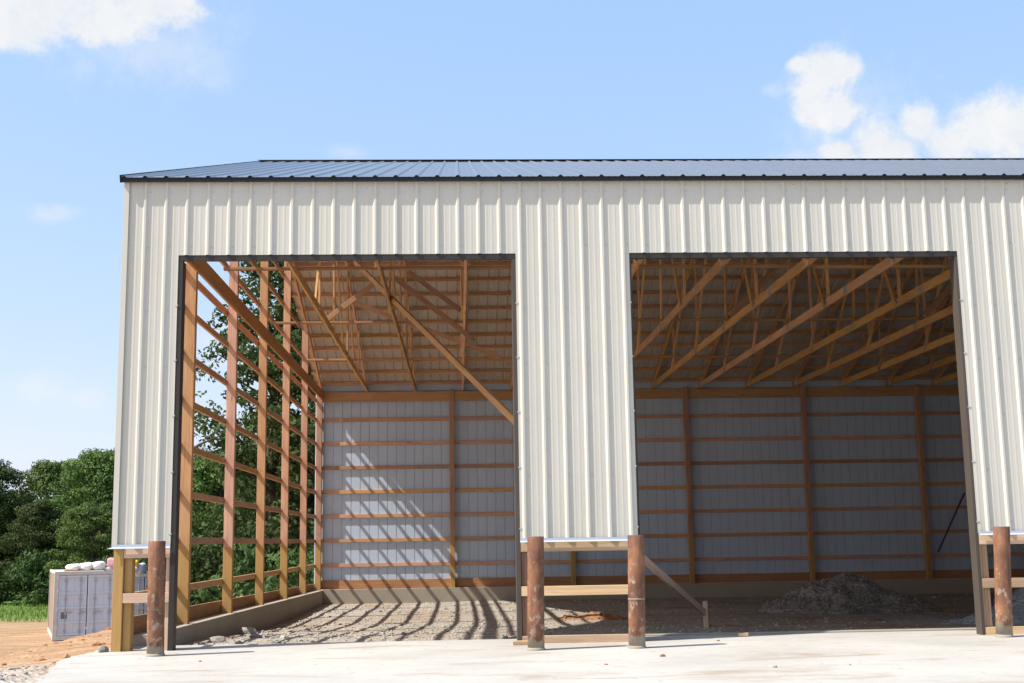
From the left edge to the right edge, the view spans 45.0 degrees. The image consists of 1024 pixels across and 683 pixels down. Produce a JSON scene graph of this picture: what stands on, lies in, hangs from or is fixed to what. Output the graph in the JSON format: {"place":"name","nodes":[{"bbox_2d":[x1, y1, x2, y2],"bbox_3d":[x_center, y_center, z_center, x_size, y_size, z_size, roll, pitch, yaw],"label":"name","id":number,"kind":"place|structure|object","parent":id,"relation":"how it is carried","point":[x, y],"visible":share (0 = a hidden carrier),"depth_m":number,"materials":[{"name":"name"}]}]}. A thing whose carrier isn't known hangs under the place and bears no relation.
{"place":"outdoors","nodes":[
{"label":"outdoors","id":0,"kind":"place"},
{"bbox_2d":[0,662,55,679],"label":"gravel","id":1,"kind":"structure","parent":0,"point":[19,668],"depth_m":11.87,"materials":[{"name":"grey gravel"}]},
{"bbox_2d":[0,597,190,621],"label":"grass","id":2,"kind":"structure","parent":0,"point":[21,617],"depth_m":67.27,"materials":[{"name":"green plant"}]},
{"bbox_2d":[0,555,1016,682],"bbox_3d":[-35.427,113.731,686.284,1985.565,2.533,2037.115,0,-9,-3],"label":"ground","id":3,"kind":"structure","parent":0,"point":[20,640],"depth_m":16.55,"materials":[{"name":"orange soil"}]},
{"bbox_2d":[0,562,21,603],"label":"shrub","id":4,"kind":"object","parent":3,"relation":"on","point":[11,586],"visible":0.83,"depth_m":79.70,"materials":[{"name":"green plant"}]},
{"bbox_2d":[0,459,41,591],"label":"tree","id":5,"kind":"object","parent":3,"relation":"on","point":[7,475],"visible":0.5,"depth_m":86.48,"materials":[{"name":"green plant"}]},
{"bbox_2d":[0,489,46,565],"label":"woods","id":6,"kind":"object","parent":3,"relation":"on","point":[8,502],"depth_m":105.73,"materials":[{"name":"green plant"}]},
{"bbox_2d":[0,499,71,599],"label":"tree","id":7,"kind":"object","parent":3,"relation":"on","point":[32,513],"visible":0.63,"depth_m":80.09,"materials":[{"name":"green plant"}]},
{"bbox_2d":[1,548,72,605],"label":"shrub","id":8,"kind":"object","parent":3,"relation":"on","point":[30,565],"visible":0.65,"depth_m":77.31,"materials":[{"name":"green plant"}]},
{"bbox_2d":[0,458,104,562],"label":"tree","id":9,"kind":"object","parent":3,"relation":"on","point":[42,476],"visible":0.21,"depth_m":88.69,"materials":[{"name":"green plant"}]},
{"bbox_2d":[43,501,113,572],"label":"tree","id":10,"kind":"object","parent":3,"relation":"on","point":[100,515],"visible":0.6,"depth_m":76.34,"materials":[{"name":"green plant"}]},
{"bbox_2d":[47,569,112,640],"bbox_3d":[-17.594,10.673,50.622,2.440,2.590,6.092,3,-10,-22],"label":"shipping container","id":11,"kind":"object","parent":3,"relation":"on","point":[79,602],"visible":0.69,"depth_m":47.87,"materials":[{"name":"beige metal"}]},
{"bbox_2d":[56,575,87,635],"bbox_3d":[-16.982,10.178,47.681,1.121,2.410,0.102,3,-10,-22],"label":"door","id":12,"kind":"structure","parent":11,"relation":"in","point":[72,591],"depth_m":47.69,"materials":[{"name":"white paint"}]},
{"bbox_2d":[64,569,104,570],"bbox_3d":[-16.724,8.987,48.594,1.719,0.050,0.848,3,-10,-23],"label":"plank stack","id":13,"kind":"object","parent":11,"relation":"on","point":[83,570],"visible":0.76,"depth_m":48.16,"materials":[{"name":"brown wood"}]},
{"bbox_2d":[65,564,79,569],"bbox_3d":[-17.120,8.823,48.333,0.603,0.269,0.778,0,-9,-3],"label":"sack","id":14,"kind":"object","parent":13,"relation":"on","point":[72,567],"visible":0.94,"depth_m":47.99,"materials":[{"name":"white fabric"}]},
{"bbox_2d":[79,562,91,569],"bbox_3d":[-16.686,8.826,48.510,0.607,0.308,0.790,0,-9,-3],"label":"sack","id":15,"kind":"object","parent":13,"relation":"on","point":[86,566],"visible":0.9,"depth_m":48.17,"materials":[{"name":"white fabric"}]},
{"bbox_2d":[92,561,105,569],"bbox_3d":[-16.280,8.824,48.605,0.587,0.362,0.745,0,-9,-3],"label":"sack","id":16,"kind":"object","parent":13,"relation":"on","point":[99,565],"visible":1,"depth_m":48.34,"materials":[{"name":"white fabric"}]},
{"bbox_2d":[86,574,112,634],"bbox_3d":[-15.956,10.228,48.092,1.090,2.410,0.102,3,-10,-22],"label":"door","id":17,"kind":"structure","parent":11,"relation":"in","point":[100,587],"depth_m":48.08,"materials":[{"name":"white paint"}]},
{"bbox_2d":[106,557,113,570],"bbox_3d":[-15.769,8.838,48.871,0.440,0.597,0.568,0,-9,-3],"label":"bundle","id":18,"kind":"object","parent":11,"relation":"on","point":[110,561],"visible":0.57,"depth_m":48.63,"materials":[{"name":"pink plastic"}]},
{"bbox_2d":[35,447,143,563],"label":"tree","id":19,"kind":"object","parent":3,"relation":"on","point":[92,464],"visible":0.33,"depth_m":82.77,"materials":[{"name":"green plant"}]},
{"bbox_2d":[1,596,241,667],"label":"dirt clods","id":20,"kind":"object","parent":3,"relation":"on","point":[66,655],"visible":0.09,"depth_m":14.98,"materials":[{"name":"orange soil"}]},
{"bbox_2d":[100,550,165,610],"bbox_3d":[-19.869,12.525,63.301,5.024,3.945,5.194,8,-13,-43],"label":"shrub","id":21,"kind":"object","parent":3,"relation":"on","point":[138,559],"visible":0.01,"depth_m":63.00,"materials":[{"name":"green plant"}]},
{"bbox_2d":[134,573,165,615],"bbox_3d":[-17.763,12.463,59.624,2.440,2.590,6.092,2,-10,-16],"label":"shipping container","id":22,"kind":"object","parent":3,"relation":"on","point":[139,586],"visible":0.03,"depth_m":56.84,"materials":[{"name":"grey metal"}]},
{"bbox_2d":[134,577,143,615],"bbox_3d":[-17.442,11.965,56.638,1.121,2.410,0.102,2,-10,-16],"label":"door","id":23,"kind":"structure","parent":22,"relation":"in","point":[139,581],"depth_m":56.81,"materials":[{"name":"grey paint"}]},
{"bbox_2d":[137,563,146,574],"bbox_3d":[-17.140,10.536,57.193,0.413,0.588,0.693,0,-9,-3],"label":"wrapped lump","id":24,"kind":"object","parent":22,"relation":"on","point":[142,568],"visible":1,"depth_m":56.95,"materials":[{"name":"grey plastic"}]},
{"bbox_2d":[144,577,165,613],"bbox_3d":[-16.410,12.001,56.959,1.040,2.270,0.066,2,-10,-16],"label":"door","id":25,"kind":"structure","parent":22,"relation":"in","point":[146,578],"depth_m":56.91,"materials":[{"name":"grey paint"}]},
{"bbox_2d":[97,447,204,553],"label":"tree","id":26,"kind":"object","parent":3,"relation":"on","point":[112,486],"visible":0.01,"depth_m":87.89,"materials":[{"name":"green plant"}]},
{"bbox_2d":[109,349,225,524],"bbox_3d":[-10.058,4.538,36.821,3.668,9.156,2.804,-7,-11,32],"label":"tree","id":27,"kind":"object","parent":3,"relation":"on","point":[204,416],"visible":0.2,"depth_m":37.09,"materials":[{"name":"green plant"}]},
{"bbox_2d":[139,554,221,611],"bbox_3d":[-15.846,11.609,58.847,5.713,4.339,5.526,-4,-10,17],"label":"shrub","id":28,"kind":"object","parent":3,"relation":"on","point":[195,598],"visible":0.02,"depth_m":57.66,"materials":[{"name":"green plant"}]},
{"bbox_2d":[194,448,215,535],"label":"tree","id":29,"kind":"object","parent":3,"relation":"on","point":[206,459],"depth_m":95.73,"materials":[{"name":"green plant"}]},
{"bbox_2d":[165,544,254,605],"bbox_3d":[-13.646,11.142,56.039,5.526,4.339,5.713,-4,-10,18],"label":"shrub","id":30,"kind":"object","parent":3,"relation":"on","point":[201,566],"visible":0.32,"depth_m":55.15,"materials":[{"name":"green plant"}]},
{"bbox_2d":[192,482,236,597],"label":"tree","id":31,"kind":"object","parent":3,"relation":"on","point":[205,517],"depth_m":76.28,"materials":[{"name":"green plant"}]},
{"bbox_2d":[191,452,266,600],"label":"tree","id":32,"kind":"object","parent":3,"relation":"on","point":[204,475],"visible":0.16,"depth_m":70.45,"materials":[{"name":"green plant"}]},
{"bbox_2d":[193,536,313,600],"bbox_3d":[-10.129,10.513,53.059,5.713,4.339,5.526,-8,-12,38],"label":"shrub","id":33,"kind":"object","parent":3,"relation":"on","point":[248,562],"visible":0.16,"depth_m":52.26,"materials":[{"name":"green plant"}]},
{"bbox_2d":[194,261,314,589],"bbox_3d":[-10.672,4.281,54.980,7.971,17.231,7.835,-9,-12,42],"label":"tree","id":34,"kind":"object","parent":3,"relation":"on","point":[244,445],"visible":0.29,"depth_m":53.76,"materials":[{"name":"green plant"}]},
{"bbox_2d":[211,441,309,572],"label":"tree","id":35,"kind":"object","parent":3,"relation":"on","point":[218,491],"visible":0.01,"depth_m":72.80,"materials":[{"name":"green plant"}]},
{"bbox_2d":[240,479,314,588],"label":"tree","id":36,"kind":"object","parent":3,"relation":"on","point":[250,513],"visible":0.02,"depth_m":66.52,"materials":[{"name":"green plant"}]},
{"bbox_2d":[247,297,315,552],"bbox_3d":[-7.785,4.064,53.087,7.811,16.886,7.678,-8,-12,37],"label":"tree","id":37,"kind":"object","parent":3,"relation":"on","point":[294,448],"visible":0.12,"depth_m":51.49,"materials":[{"name":"green plant"}]},
{"bbox_2d":[248,546,314,594],"bbox_3d":[-7.531,9.907,48.044,5.024,3.945,5.194,4,-10,-27],"label":"shrub","id":38,"kind":"object","parent":3,"relation":"on","point":[293,582],"visible":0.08,"depth_m":47.91,"materials":[{"name":"green plant"}]},
{"bbox_2d":[249,341,314,550],"bbox_3d":[-9.494,5.966,62.602,7.443,16.369,7.572,-5,-10,22],"label":"tree","id":39,"kind":"object","parent":3,"relation":"on","point":[309,545],"depth_m":62.63,"materials":[{"name":"green plant"}]},
{"bbox_2d":[38,630,1023,682],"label":"concrete apron","id":40,"kind":"object","parent":3,"relation":"on","point":[961,656],"visible":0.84,"depth_m":11.05,"materials":[{"name":"grey concrete"}]},
{"bbox_2d":[98,646,108,652],"bbox_3d":[-4.242,3.197,12.819,0.092,0.086,0.161,0,-9,-3],"label":"rock","id":41,"kind":"object","parent":40,"relation":"on","point":[102,649],"visible":0.91,"depth_m":12.78,"materials":[{"name":"grey stone"}]},
{"bbox_2d":[146,541,165,656],"bbox_3d":[-3.548,2.568,12.342,0.198,1.137,0.192,0,-9,-3],"label":"bollard","id":42,"kind":"object","parent":40,"relation":"on","point":[156,601],"visible":0.99,"depth_m":12.28,"materials":[{"name":"metal"}]},
{"bbox_2d":[513,640,527,644],"bbox_3d":[0.088,3.149,12.915,0.155,0.038,0.110,0,-9,-3],"label":"wood block","id":43,"kind":"object","parent":40,"relation":"on","point":[521,642],"depth_m":12.86,"materials":[{"name":"brown wood"}]},
{"bbox_2d":[527,536,545,650],"bbox_3d":[0.232,2.515,12.339,0.195,1.123,0.192,0,-9,-3],"label":"bollard","id":44,"kind":"object","parent":40,"relation":"on","point":[535,581],"visible":0.99,"depth_m":12.28,"materials":[{"name":"metal"}]},
{"bbox_2d":[628,535,646,648],"bbox_3d":[1.242,2.507,12.384,0.203,1.121,0.192,0,-9,-3],"label":"bollard","id":45,"kind":"object","parent":40,"relation":"on","point":[636,597],"visible":0.98,"depth_m":12.32,"materials":[{"name":"metal"}]},
{"bbox_2d":[737,632,747,636],"bbox_3d":[2.522,3.203,13.507,0.112,0.040,0.050,0,-9,-8],"label":"wood scrap","id":46,"kind":"object","parent":40,"relation":"on","point":[742,634],"visible":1,"depth_m":13.48,"materials":[{"name":"brown wood"}]},
{"bbox_2d":[993,526,1013,637],"bbox_3d":[5.165,2.532,13.013,0.240,1.151,0.192,0,-9,-3],"label":"bollard","id":47,"kind":"object","parent":40,"relation":"on","point":[1002,584],"visible":0.98,"depth_m":12.95,"materials":[{"name":"metal"}]},
{"bbox_2d":[108,158,1023,651],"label":"pole barn","id":48,"kind":"structure","parent":3,"relation":"on","point":[756,378],"depth_m":21.07,"materials":[{"name":"beige metal"}]},
{"bbox_2d":[644,555,705,615],"bbox_3d":[1.995,3.009,15.219,0.038,0.957,4.021,-4,-10,18],"label":"leaning board","id":49,"kind":"object","parent":48,"relation":"attached to","point":[656,570],"visible":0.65,"depth_m":15.11,"materials":[{"name":"brown wood"}]},
{"bbox_2d":[937,493,964,552],"bbox_3d":[11.180,4.607,31.447,0.837,1.500,0.030,0,-9,-4],"label":"dark board","id":50,"kind":"object","parent":48,"relation":"attached to","point":[949,526],"visible":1,"depth_m":31.43,"materials":[{"name":"brown wood"}]},
{"bbox_2d":[0,0,1023,550],"label":"sky","id":51,"kind":"structure","parent":0,"point":[93,93],"materials":[{"name":"blue"}]},
{"bbox_2d":[181,592,1023,644],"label":"gravel floor","id":52,"kind":"structure","parent":0,"point":[680,606],"depth_m":22.95,"materials":[{"name":"grey gravel"}]},
{"bbox_2d":[208,636,225,642],"bbox_3d":[-3.672,3.722,15.386,0.220,0.107,0.187,0,-9,-3],"label":"rock","id":53,"kind":"object","parent":52,"relation":"on","point":[215,639],"visible":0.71,"depth_m":15.32,"materials":[{"name":"stone"}]},
{"bbox_2d":[240,626,256,633],"bbox_3d":[-3.904,4.312,18.326,0.270,0.167,0.238,0,-9,-3],"label":"rock","id":54,"kind":"object","parent":52,"relation":"on","point":[248,630],"visible":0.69,"depth_m":18.23,"materials":[{"name":"stone"}]},
{"bbox_2d":[249,634,261,637],"bbox_3d":[-3.341,3.841,16.086,0.170,0.070,0.113,0,-9,-3],"label":"rock","id":55,"kind":"object","parent":52,"relation":"on","point":[255,636],"visible":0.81,"depth_m":16.05,"materials":[{"name":"stone"}]},
{"bbox_2d":[554,611,627,620],"bbox_3d":[1.480,5.226,23.370,2.070,0.237,2.070,0,-9,-3],"label":"clay mound","id":56,"kind":"object","parent":52,"relation":"on","point":[591,615],"visible":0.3,"depth_m":23.22,"materials":[{"name":"orange soil"}]},
{"bbox_2d":[703,601,708,628],"bbox_3d":[2.676,3.807,17.071,0.060,0.432,0.060,0,-9,-3],"label":"stake","id":57,"kind":"object","parent":52,"relation":"on","point":[705,617],"visible":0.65,"depth_m":17.06,"materials":[{"name":"brown wood"}]},
{"bbox_2d":[708,624,763,626],"bbox_3d":[3.024,4.097,17.637,2.530,0.129,2.530,0,-9,-3],"label":"clay mound","id":58,"kind":"object","parent":52,"relation":"on","point":[726,625],"visible":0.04,"depth_m":17.58,"materials":[{"name":"brown soil"}]},
{"bbox_2d":[645,627,975,635],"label":"slab curb","id":59,"kind":"structure","parent":52,"relation":"on","point":[817,631],"depth_m":13.85,"materials":[{"name":"concrete"}]},
{"bbox_2d":[757,572,941,614],"bbox_3d":[6.716,5.085,24.934,4.255,0.870,4.255,0,-9,-3],"label":"gravel pile","id":60,"kind":"object","parent":52,"relation":"on","point":[850,593],"visible":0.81,"depth_m":24.15,"materials":[{"name":"grey gravel"}]},
{"bbox_2d":[870,587,1023,623],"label":"gravel pile","id":61,"kind":"object","parent":52,"relation":"on","point":[1018,606],"visible":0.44,"depth_m":17.42,"materials":[{"name":"grey gravel"}]},
{"bbox_3d":[-17.408,10.545,57.179,0.373,0.541,0.677,0,-9,-3],"label":"wrapped lump","id":62,"kind":"object","parent":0,"visible":0},
{"bbox_2d":[135,560,138,570],"bbox_3d":[-17.295,10.296,56.852,0.260,0.490,0.260,0,-9,-3],"label":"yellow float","id":63,"kind":"object","parent":62,"relation":"on","point":[137,564],"visible":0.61,"depth_m":56.78,"materials":[{"name":"plastic"}]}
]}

